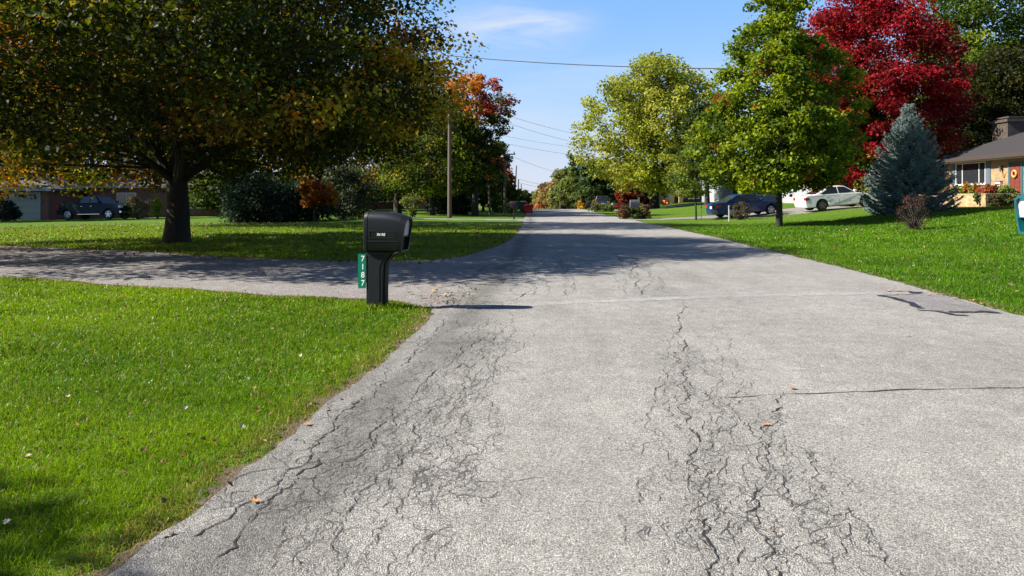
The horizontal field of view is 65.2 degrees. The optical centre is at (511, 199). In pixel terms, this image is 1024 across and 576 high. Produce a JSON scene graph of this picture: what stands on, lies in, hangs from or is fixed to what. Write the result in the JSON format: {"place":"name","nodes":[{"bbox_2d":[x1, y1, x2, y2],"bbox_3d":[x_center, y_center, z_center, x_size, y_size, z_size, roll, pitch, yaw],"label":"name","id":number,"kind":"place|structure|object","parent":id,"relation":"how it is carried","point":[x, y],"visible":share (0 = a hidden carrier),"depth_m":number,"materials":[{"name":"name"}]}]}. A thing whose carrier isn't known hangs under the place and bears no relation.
{"place":"outdoors","nodes":[
{"label":"outdoors","id":0,"kind":"place"},
{"bbox_2d":[0,241,507,313],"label":"driveway","id":1,"kind":"structure","parent":0,"point":[282,277],"depth_m":14.51,"materials":[{"name":"grey asphalt"}]},
{"bbox_2d":[35,248,474,265],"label":"leaf litter","id":2,"kind":"object","parent":1,"relation":"on","point":[94,251],"visible":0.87,"depth_m":17.70,"materials":[{"name":"brown plant"}]},
{"bbox_2d":[0,223,519,260],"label":"grass","id":3,"kind":"structure","parent":0,"point":[57,241],"depth_m":24.85,"materials":[{"name":"green plant"}]},
{"bbox_2d":[412,218,524,220],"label":"driveway","id":4,"kind":"structure","parent":0,"point":[523,219],"depth_m":53.32,"materials":[{"name":"concrete"}]},
{"bbox_2d":[0,201,1023,575],"bbox_3d":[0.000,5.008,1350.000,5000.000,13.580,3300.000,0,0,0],"label":"ground","id":5,"kind":"structure","parent":0,"point":[672,211],"depth_m":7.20,"materials":[{"name":"green plant"}]},
{"bbox_2d":[0,200,23,221],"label":"shrub","id":6,"kind":"object","parent":5,"relation":"on","point":[9,210],"visible":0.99,"depth_m":59.79,"materials":[{"name":"green plant"}]},
{"bbox_2d":[0,174,87,219],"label":"garage building","id":7,"kind":"structure","parent":5,"relation":"on","point":[41,202],"depth_m":66.00,"materials":[{"name":"red brick"}]},
{"bbox_2d":[6,194,38,219],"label":"garage door","id":8,"kind":"structure","parent":7,"relation":"in","point":[29,204],"depth_m":65.95,"materials":[{"name":"white metal"}]},
{"bbox_2d":[0,96,93,183],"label":"broadleaf tree","id":9,"kind":"object","parent":5,"relation":"on","point":[56,175],"visible":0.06,"depth_m":72.02,"materials":[{"name":"green plant"}]},
{"bbox_2d":[14,82,120,179],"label":"broadleaf tree","id":10,"kind":"object","parent":5,"relation":"on","point":[92,162],"visible":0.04,"depth_m":93.00,"materials":[{"name":"green plant"}]},
{"bbox_2d":[56,196,131,219],"bbox_3d":[-32.448,0.592,62.502,5.848,1.868,2.240,-1,0,12],"label":"pickup truck","id":11,"kind":"object","parent":5,"relation":"on","point":[86,207],"visible":0.91,"depth_m":61.67,"materials":[{"name":"teal paint"}]},
{"bbox_2d":[64,127,196,182],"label":"broadleaf tree","id":12,"kind":"object","parent":5,"relation":"on","point":[116,169],"visible":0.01,"depth_m":93.28,"materials":[{"name":"green plant"}]},
{"bbox_2d":[121,196,153,218],"bbox_3d":[-29.081,0.660,61.970,2.368,2.024,2.278,0,0,37],"label":"shrub","id":13,"kind":"object","parent":5,"relation":"on","point":[134,202],"visible":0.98,"depth_m":61.87,"materials":[{"name":"green plant"}]},
{"bbox_2d":[147,198,163,218],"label":"shrub","id":14,"kind":"object","parent":5,"relation":"on","point":[157,210],"visible":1,"depth_m":59.81,"materials":[{"name":"green plant"}]},
{"bbox_2d":[78,171,234,217],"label":"brick house","id":15,"kind":"structure","parent":5,"relation":"on","point":[122,195],"depth_m":71.00,"materials":[{"name":"brown brick"}]},
{"bbox_2d":[117,193,135,203],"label":"window","id":16,"kind":"structure","parent":15,"relation":"in","point":[121,197],"depth_m":70.98,"materials":[{"name":"grey glass"}]},
{"bbox_2d":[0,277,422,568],"bbox_3d":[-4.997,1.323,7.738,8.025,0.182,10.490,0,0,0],"label":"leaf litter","id":17,"kind":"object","parent":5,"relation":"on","point":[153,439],"visible":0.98,"depth_m":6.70,"materials":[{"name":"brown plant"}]},
{"bbox_2d":[23,277,430,309],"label":"verge soil","id":18,"kind":"structure","parent":5,"relation":"on","point":[239,292],"depth_m":11.40,"materials":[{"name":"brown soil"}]},
{"bbox_2d":[188,153,273,210],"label":"broadleaf tree","id":19,"kind":"object","parent":5,"relation":"on","point":[199,200],"visible":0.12,"depth_m":66.89,"materials":[{"name":"green plant"}]},
{"bbox_2d":[0,0,488,243],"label":"maple tree","id":20,"kind":"object","parent":5,"relation":"on","point":[106,51],"visible":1,"depth_m":16.93,"materials":[{"name":"green plant"}]},
{"bbox_2d":[79,314,431,575],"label":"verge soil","id":21,"kind":"structure","parent":5,"relation":"on","point":[224,481],"depth_m":4.17,"materials":[{"name":"brown soil"}]},
{"bbox_2d":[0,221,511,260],"bbox_3d":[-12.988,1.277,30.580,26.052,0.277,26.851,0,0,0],"label":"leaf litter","id":22,"kind":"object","parent":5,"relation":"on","point":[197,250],"visible":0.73,"depth_m":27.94,"materials":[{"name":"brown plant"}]},
{"bbox_2d":[215,171,298,222],"bbox_3d":[-14.614,0.013,45.926,4.824,3.579,4.905,0,0,0],"label":"shrub","id":23,"kind":"object","parent":5,"relation":"on","point":[274,207],"visible":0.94,"depth_m":44.98,"materials":[{"name":"green plant"}]},
{"bbox_2d":[226,140,324,187],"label":"broadleaf tree","id":24,"kind":"object","parent":5,"relation":"on","point":[278,179],"visible":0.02,"depth_m":88.83,"materials":[{"name":"green plant"}]},
{"bbox_2d":[256,179,328,221],"bbox_3d":[-13.150,0.152,48.048,4.620,2.936,4.200,0,0,0],"label":"shrub","id":25,"kind":"object","parent":5,"relation":"on","point":[291,188],"visible":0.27,"depth_m":47.32,"materials":[{"name":"green plant"}]},
{"bbox_2d":[291,196,342,220],"bbox_3d":[-12.345,0.473,49.704,3.450,2.544,3.675,0,0,-34],"label":"shrub","id":26,"kind":"object","parent":5,"relation":"on","point":[331,211],"visible":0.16,"depth_m":49.38,"materials":[{"name":"green plant"}]},
{"bbox_2d":[296,177,340,221],"bbox_3d":[-10.891,0.040,45.102,2.294,2.724,2.707,0,0,-35],"label":"sapling","id":27,"kind":"object","parent":5,"relation":"on","point":[318,192],"visible":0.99,"depth_m":44.68,"materials":[{"name":"orange plant"}]},
{"bbox_2d":[259,78,385,207],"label":"broadleaf tree","id":28,"kind":"object","parent":5,"relation":"on","point":[323,167],"visible":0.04,"depth_m":85.26,"materials":[{"name":"green plant"}]},
{"bbox_2d":[322,163,381,219],"bbox_3d":[-11.112,-0.430,53.122,4.969,4.172,4.498,0,0,0],"label":"shrub","id":29,"kind":"object","parent":5,"relation":"on","point":[345,179],"visible":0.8,"depth_m":52.44,"materials":[{"name":"green plant"}]},
{"bbox_2d":[326,300,415,310],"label":"grass","id":30,"kind":"structure","parent":5,"relation":"on","point":[362,304],"depth_m":10.06,"materials":[{"name":"green plant"}]},
{"bbox_2d":[344,189,424,208],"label":"brick house","id":31,"kind":"structure","parent":5,"relation":"on","point":[382,205],"depth_m":104.00,"materials":[{"name":"brown brick"}]},
{"bbox_2d":[358,211,412,309],"bbox_3d":[-1.598,0.830,10.077,0.660,1.385,0.282,0,0,13],"label":"mailbox","id":32,"kind":"object","parent":5,"relation":"on","point":[386,237],"visible":0.97,"depth_m":10.01,"materials":[{"name":"black plastic"}]},
{"bbox_2d":[319,49,457,212],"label":"broadleaf tree","id":33,"kind":"object","parent":5,"relation":"on","point":[396,195],"visible":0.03,"depth_m":71.54,"materials":[{"name":"green plant"}]},
{"bbox_2d":[376,104,439,207],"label":"broadleaf tree","id":34,"kind":"object","parent":5,"relation":"on","point":[425,201],"visible":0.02,"depth_m":102.89,"materials":[{"name":"green plant"}]},
{"bbox_2d":[398,192,423,216],"bbox_3d":[-7.339,0.374,58.065,1.887,1.900,1.661,0,0,41],"label":"shrub","id":35,"kind":"object","parent":5,"relation":"on","point":[413,207],"visible":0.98,"depth_m":58.01,"materials":[{"name":"green plant"}]},
{"bbox_2d":[370,89,491,214],"bbox_3d":[-6.785,-3.905,66.536,10.400,10.635,12.589,0,0,0],"label":"broadleaf tree","id":36,"kind":"object","parent":5,"relation":"on","point":[430,186],"visible":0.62,"depth_m":64.00,"materials":[{"name":"green plant"}]},
{"bbox_2d":[424,191,462,214],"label":"shrub","id":37,"kind":"object","parent":5,"relation":"on","point":[441,206],"visible":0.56,"depth_m":69.32,"materials":[{"name":"green plant"}]},
{"bbox_2d":[447,97,451,217],"bbox_3d":[-4.524,-2.915,58.000,0.311,9.018,0.311,0,0,0],"label":"utility pole","id":38,"kind":"object","parent":5,"relation":"on","point":[449,208],"visible":0.65,"depth_m":57.88,"materials":[{"name":"brown wood"}]},
{"bbox_2d":[415,52,745,68],"bbox_3d":[2.837,-9.218,51.999,27.600,4.057,0.051,0,0,35],"label":"overhead cable","id":39,"kind":"object","parent":38,"relation":"attached to","point":[589,65],"visible":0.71,"depth_m":50.37,"materials":[{"name":"black rubber"}]},
{"bbox_2d":[454,190,471,213],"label":"shrub","id":40,"kind":"object","parent":5,"relation":"on","point":[466,202],"visible":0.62,"depth_m":70.52,"materials":[{"name":"green plant"}]},
{"bbox_2d":[425,124,506,201],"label":"broadleaf tree","id":41,"kind":"object","parent":5,"relation":"on","point":[481,190],"visible":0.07,"depth_m":82.09,"materials":[{"name":"green plant"}]},
{"bbox_2d":[438,71,520,215],"bbox_3d":[-3.159,-4.601,66.435,6.461,12.107,8.377,0,0,-20],"label":"maple tree","id":42,"kind":"object","parent":5,"relation":"on","point":[494,148],"visible":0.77,"depth_m":64.84,"materials":[{"name":"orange plant"}]},
{"bbox_2d":[487,143,490,213],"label":"utility pole","id":43,"kind":"object","parent":5,"relation":"on","point":[489,203],"visible":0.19,"depth_m":72.91,"materials":[{"name":"brown wood"}]},
{"bbox_2d":[468,165,511,210],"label":"broadleaf tree","id":44,"kind":"object","parent":5,"relation":"on","point":[499,185],"visible":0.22,"depth_m":86.71,"materials":[{"name":"green plant"}]},
{"bbox_2d":[486,196,502,211],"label":"shrub","id":45,"kind":"object","parent":5,"relation":"on","point":[496,203],"visible":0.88,"depth_m":81.64,"materials":[{"name":"green plant"}]},
{"bbox_2d":[485,157,514,210],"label":"maple tree","id":46,"kind":"object","parent":5,"relation":"on","point":[508,170],"visible":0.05,"depth_m":91.29,"materials":[{"name":"orange plant"}]},
{"bbox_2d":[485,174,522,205],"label":"broadleaf tree","id":47,"kind":"object","parent":5,"relation":"on","point":[512,193],"visible":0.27,"depth_m":99.25,"materials":[{"name":"green plant"}]},
{"bbox_2d":[502,152,514,213],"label":"utility pole","id":48,"kind":"object","parent":5,"relation":"on","point":[504,195],"visible":0.66,"depth_m":75.89,"materials":[{"name":"brown wood"}]},
{"bbox_2d":[499,203,518,212],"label":"shrub","id":49,"kind":"object","parent":5,"relation":"on","point":[508,210],"visible":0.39,"depth_m":77.76,"materials":[{"name":"green plant"}]},
{"bbox_2d":[510,201,517,218],"bbox_3d":[0.142,0.749,53.992,0.564,1.350,0.356,0,0,0],"label":"mailbox","id":50,"kind":"object","parent":5,"relation":"on","point":[513,204],"visible":0.94,"depth_m":53.85,"materials":[{"name":"black plastic"}]},
{"bbox_2d":[516,190,533,208],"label":"broadleaf tree","id":51,"kind":"object","parent":5,"relation":"on","point":[528,199],"visible":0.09,"depth_m":149.57,"materials":[{"name":"green plant"}]},
{"bbox_2d":[529,182,546,208],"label":"broadleaf tree","id":52,"kind":"object","parent":5,"relation":"on","point":[534,197],"visible":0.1,"depth_m":268.15,"materials":[{"name":"yellow plant"}]},
{"bbox_2d":[534,179,556,208],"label":"broadleaf tree","id":53,"kind":"object","parent":5,"relation":"on","point":[540,202],"visible":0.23,"depth_m":183.40,"materials":[{"name":"orange plant"}]},
{"bbox_2d":[539,168,563,208],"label":"broadleaf tree","id":54,"kind":"object","parent":5,"relation":"on","point":[554,171],"visible":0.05,"depth_m":238.90,"materials":[{"name":"green plant"}]},
{"bbox_2d":[544,166,574,208],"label":"broadleaf tree","id":55,"kind":"object","parent":5,"relation":"on","point":[554,203],"visible":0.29,"depth_m":139.27,"materials":[{"name":"green plant"}]},
{"bbox_2d":[553,159,590,208],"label":"broadleaf tree","id":56,"kind":"object","parent":5,"relation":"on","point":[565,190],"visible":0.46,"depth_m":126.69,"materials":[{"name":"green plant"}]},
{"bbox_2d":[567,152,587,208],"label":"conifer tree","id":57,"kind":"object","parent":5,"relation":"on","point":[580,167],"visible":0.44,"depth_m":117.65,"materials":[{"name":"green plant"}]},
{"bbox_2d":[575,200,586,208],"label":"shrub","id":58,"kind":"object","parent":5,"relation":"on","point":[581,204],"visible":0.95,"depth_m":117.76,"materials":[{"name":"yellow plant"}]},
{"bbox_2d":[571,158,596,205],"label":"broadleaf tree","id":59,"kind":"object","parent":5,"relation":"on","point":[576,196],"visible":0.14,"depth_m":118.38,"materials":[{"name":"green plant"}]},
{"bbox_2d":[589,202,600,211],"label":"shrub","id":60,"kind":"object","parent":5,"relation":"on","point":[593,205],"visible":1,"depth_m":85.84,"materials":[{"name":"green plant"}]},
{"bbox_2d":[577,158,617,203],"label":"broadleaf tree","id":61,"kind":"object","parent":5,"relation":"on","point":[597,186],"visible":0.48,"depth_m":110.60,"materials":[{"name":"green plant"}]},
{"bbox_2d":[594,196,610,207],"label":"parked minivan","id":62,"kind":"object","parent":5,"relation":"on","point":[602,199],"visible":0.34,"depth_m":98.72,"materials":[{"name":"grey paint"}]},
{"bbox_2d":[597,201,616,211],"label":"shrub","id":63,"kind":"object","parent":5,"relation":"on","point":[605,207],"visible":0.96,"depth_m":85.48,"materials":[{"name":"green plant"}]},
{"bbox_2d":[615,204,634,218],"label":"shrub","id":64,"kind":"object","parent":5,"relation":"on","point":[622,212],"visible":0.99,"depth_m":54.77,"materials":[{"name":"brown plant"}]},
{"bbox_2d":[614,180,646,204],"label":"broadleaf tree","id":65,"kind":"object","parent":5,"relation":"on","point":[625,198],"visible":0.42,"depth_m":102.84,"materials":[{"name":"red plant"}]},
{"bbox_2d":[626,207,643,218],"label":"shrub","id":66,"kind":"object","parent":5,"relation":"on","point":[635,210],"visible":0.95,"depth_m":54.79,"materials":[{"name":"green plant"}]},
{"bbox_2d":[636,204,652,218],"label":"shrub","id":67,"kind":"object","parent":5,"relation":"on","point":[645,209],"visible":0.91,"depth_m":54.87,"materials":[{"name":"brown plant"}]},
{"bbox_2d":[567,49,735,208],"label":"broadleaf tree","id":68,"kind":"object","parent":5,"relation":"on","point":[644,126],"visible":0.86,"depth_m":89.10,"materials":[{"name":"green plant"}]},
{"bbox_2d":[643,184,703,204],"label":"ranch house","id":69,"kind":"structure","parent":5,"relation":"on","point":[674,199],"depth_m":108.00,"materials":[{"name":"brick"}]},
{"bbox_2d":[662,143,725,219],"bbox_3d":[11.325,-1.125,49.903,3.809,5.043,4.156,0,0,33],"label":"young tree","id":70,"kind":"object","parent":5,"relation":"on","point":[679,179],"visible":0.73,"depth_m":49.83,"materials":[{"name":"green plant"}]},
{"bbox_2d":[665,102,736,205],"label":"broadleaf tree","id":71,"kind":"object","parent":5,"relation":"on","point":[695,112],"visible":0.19,"depth_m":83.33,"materials":[{"name":"green plant"}]},
{"bbox_2d":[702,171,775,201],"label":"ranch house","id":72,"kind":"structure","parent":5,"relation":"on","point":[715,197],"depth_m":98.00,"materials":[{"name":"white paint"}]},
{"bbox_2d":[730,202,750,219],"bbox_3d":[13.400,0.641,47.031,1.183,1.178,1.196,0,0,0],"label":"shrub","id":73,"kind":"object","parent":5,"relation":"on","point":[737,214],"visible":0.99,"depth_m":46.88,"materials":[{"name":"brown plant"}]},
{"bbox_2d":[681,0,872,226],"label":"sweetgum tree","id":74,"kind":"object","parent":5,"relation":"on","point":[787,114],"visible":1,"depth_m":34.91,"materials":[{"name":"green plant"}]},
{"bbox_2d":[639,205,1023,315],"bbox_3d":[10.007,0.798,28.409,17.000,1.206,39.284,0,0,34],"label":"grass","id":75,"kind":"structure","parent":5,"relation":"on","point":[988,297],"depth_m":20.92,"materials":[{"name":"green plant"}]},
{"bbox_2d":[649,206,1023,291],"bbox_3d":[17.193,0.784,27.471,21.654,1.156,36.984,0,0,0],"label":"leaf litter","id":76,"kind":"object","parent":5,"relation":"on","point":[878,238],"visible":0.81,"depth_m":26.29,"materials":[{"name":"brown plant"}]},
{"bbox_2d":[782,181,890,202],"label":"ranch house","id":77,"kind":"structure","parent":5,"relation":"on","point":[787,199],"depth_m":75.92,"materials":[{"name":"white paint"}]},
{"bbox_2d":[809,71,886,206],"bbox_3d":[21.906,-4.008,52.868,5.914,9.200,6.064,0,0,0],"label":"broadleaf tree","id":78,"kind":"object","parent":5,"relation":"on","point":[865,165],"visible":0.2,"depth_m":51.31,"materials":[{"name":"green plant"}]},
{"bbox_2d":[792,0,984,192],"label":"maple tree","id":79,"kind":"object","parent":5,"relation":"on","point":[867,20],"visible":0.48,"depth_m":50.90,"materials":[{"name":"red plant"}]},
{"bbox_2d":[860,103,963,215],"bbox_3d":[19.033,-1.840,38.558,4.483,5.725,4.564,0,0,0],"label":"blue spruce","id":80,"kind":"object","parent":5,"relation":"on","point":[898,183],"visible":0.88,"depth_m":37.91,"materials":[{"name":"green plant"}]},
{"bbox_2d":[895,193,933,229],"bbox_3d":[14.319,0.445,28.485,1.309,1.400,1.123,0,0,0],"label":"shrub","id":81,"kind":"object","parent":5,"relation":"on","point":[915,220],"visible":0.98,"depth_m":28.39,"materials":[{"name":"brown plant"}]},
{"bbox_2d":[886,94,985,190],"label":"broadleaf tree","id":82,"kind":"object","parent":5,"relation":"on","point":[921,98],"visible":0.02,"depth_m":70.20,"materials":[{"name":"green plant"}]},
{"bbox_2d":[889,0,1023,135],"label":"broadleaf tree","id":83,"kind":"object","parent":5,"relation":"on","point":[977,11],"visible":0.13,"depth_m":70.20,"materials":[{"name":"green plant"}]},
{"bbox_2d":[922,193,1023,206],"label":"stone planter","id":84,"kind":"object","parent":5,"relation":"on","point":[967,200],"visible":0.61,"depth_m":42.83,"materials":[{"name":"stone"}]},
{"bbox_2d":[955,181,974,193],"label":"planter plant","id":85,"kind":"object","parent":84,"relation":"in","point":[964,188],"visible":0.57,"depth_m":44.89,"materials":[{"name":"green plant"}]},
{"bbox_2d":[967,182,983,193],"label":"planter plant","id":86,"kind":"object","parent":84,"relation":"in","point":[972,189],"visible":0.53,"depth_m":44.31,"materials":[{"name":"orange plant"}]},
{"bbox_2d":[976,183,996,193],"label":"planter plant","id":87,"kind":"object","parent":84,"relation":"in","point":[987,188],"visible":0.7,"depth_m":43.22,"materials":[{"name":"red plant"}]},
{"bbox_2d":[996,184,1018,192],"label":"planter plant","id":88,"kind":"object","parent":84,"relation":"in","point":[1006,188],"visible":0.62,"depth_m":42.60,"materials":[{"name":"green plant"}]},
{"bbox_2d":[924,42,1023,179],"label":"broadleaf tree","id":89,"kind":"object","parent":5,"relation":"on","point":[1001,71],"visible":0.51,"depth_m":58.69,"materials":[{"name":"green plant"}]},
{"bbox_2d":[935,116,1023,192],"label":"brick house","id":90,"kind":"structure","parent":5,"relation":"on","point":[980,164],"depth_m":46.17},
{"bbox_2d":[954,162,985,185],"bbox_3d":[26.955,-1.525,47.085,0.130,1.320,3.143,0,0,0],"label":"window","id":91,"kind":"structure","parent":90,"relation":"in","point":[971,173],"depth_m":46.98,"materials":[{"name":"white glass"}]},
{"bbox_2d":[1010,163,1020,192],"bbox_3d":[26.954,-0.935,42.845,0.087,2.070,0.918,0,0,0],"label":"door","id":92,"kind":"structure","parent":90,"relation":"in","point":[1014,182],"depth_m":42.75,"materials":[{"name":"red wood"}]},
{"bbox_2d":[984,193,1001,206],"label":"shrub","id":93,"kind":"object","parent":5,"relation":"on","point":[994,198],"visible":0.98,"depth_m":40.91,"materials":[{"name":"green plant"}]},
{"bbox_2d":[997,192,1013,206],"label":"shrub","id":94,"kind":"object","parent":5,"relation":"on","point":[1003,200],"visible":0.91,"depth_m":40.91,"materials":[{"name":"green plant"}]},
{"bbox_2d":[1014,194,1023,233],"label":"mailbox","id":95,"kind":"object","parent":5,"relation":"on","point":[1019,205],"visible":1,"depth_m":9.25,"materials":[{"name":"teal plastic"}]},
{"bbox_2d":[1018,199,1023,216],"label":"door","id":96,"kind":"structure","parent":95,"relation":"in","point":[1021,202],"depth_m":9.20,"materials":[{"name":"white plastic"}]},
{"bbox_2d":[18,0,1023,201],"label":"sky","id":97,"kind":"structure","parent":0,"point":[609,33],"materials":[{"name":"blue"}]},
{"bbox_2d":[108,209,1023,575],"bbox_3d":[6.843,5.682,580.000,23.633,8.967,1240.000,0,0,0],"label":"road","id":98,"kind":"structure","parent":0,"point":[934,473],"depth_m":4.74,"materials":[{"name":"grey asphalt"}]},
{"bbox_2d":[414,281,503,311],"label":"gravel","id":99,"kind":"structure","parent":98,"relation":"on","point":[455,295],"depth_m":11.00,"materials":[{"name":"grey gravel"}]},
{"bbox_2d":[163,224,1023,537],"bbox_3d":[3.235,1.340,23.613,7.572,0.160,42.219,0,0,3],"label":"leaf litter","id":100,"kind":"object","parent":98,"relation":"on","point":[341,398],"visible":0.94,"depth_m":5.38,"materials":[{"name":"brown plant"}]},
{"bbox_2d":[192,239,1023,575],"bbox_3d":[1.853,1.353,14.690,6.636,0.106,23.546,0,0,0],"label":"road cracks","id":101,"kind":"object","parent":98,"relation":"on","point":[636,487],"visible":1,"depth_m":4.16,"materials":[{"name":"black asphalt"}]},
{"bbox_2d":[446,292,882,308],"bbox_3d":[2.257,1.352,10.951,6.352,0.009,0.528,0,0,-14],"label":"seal strip","id":102,"kind":"object","parent":98,"relation":"on","point":[648,299],"visible":1,"depth_m":10.97,"materials":[{"name":"grey asphalt"}]},
{"bbox_2d":[877,292,999,315],"bbox_3d":[5.479,1.348,10.595,0.901,0.017,2.453,0,0,3],"label":"tar seal","id":103,"kind":"object","parent":98,"relation":"on","point":[914,304],"visible":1,"depth_m":10.07,"materials":[{"name":"black asphalt"}]},
{"bbox_2d":[896,292,995,312],"bbox_3d":[5.655,1.353,10.693,0.819,0.013,2.097,0,0,7],"label":"road patch","id":104,"kind":"object","parent":98,"relation":"on","point":[934,301],"visible":0.95,"depth_m":10.46,"materials":[{"name":"grey asphalt"}]},
{"bbox_2d":[629,205,866,220],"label":"driveway","id":105,"kind":"structure","parent":0,"point":[792,211],"depth_m":52.36,"materials":[{"name":"concrete"}]},
{"bbox_2d":[705,194,782,217],"bbox_3d":[15.202,0.325,52.481,4.733,1.448,2.000,-4,1,-14],"label":"parked car","id":106,"kind":"object","parent":105,"relation":"on","point":[719,208],"visible":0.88,"depth_m":51.76,"materials":[{"name":"blue paint"}]},
{"bbox_2d":[793,185,877,210],"bbox_3d":[20.010,-0.182,49.491,4.733,1.448,2.000,-5,1,-6],"label":"parked car","id":107,"kind":"object","parent":105,"relation":"on","point":[823,200],"visible":0.81,"depth_m":48.67,"materials":[{"name":"white paint"}]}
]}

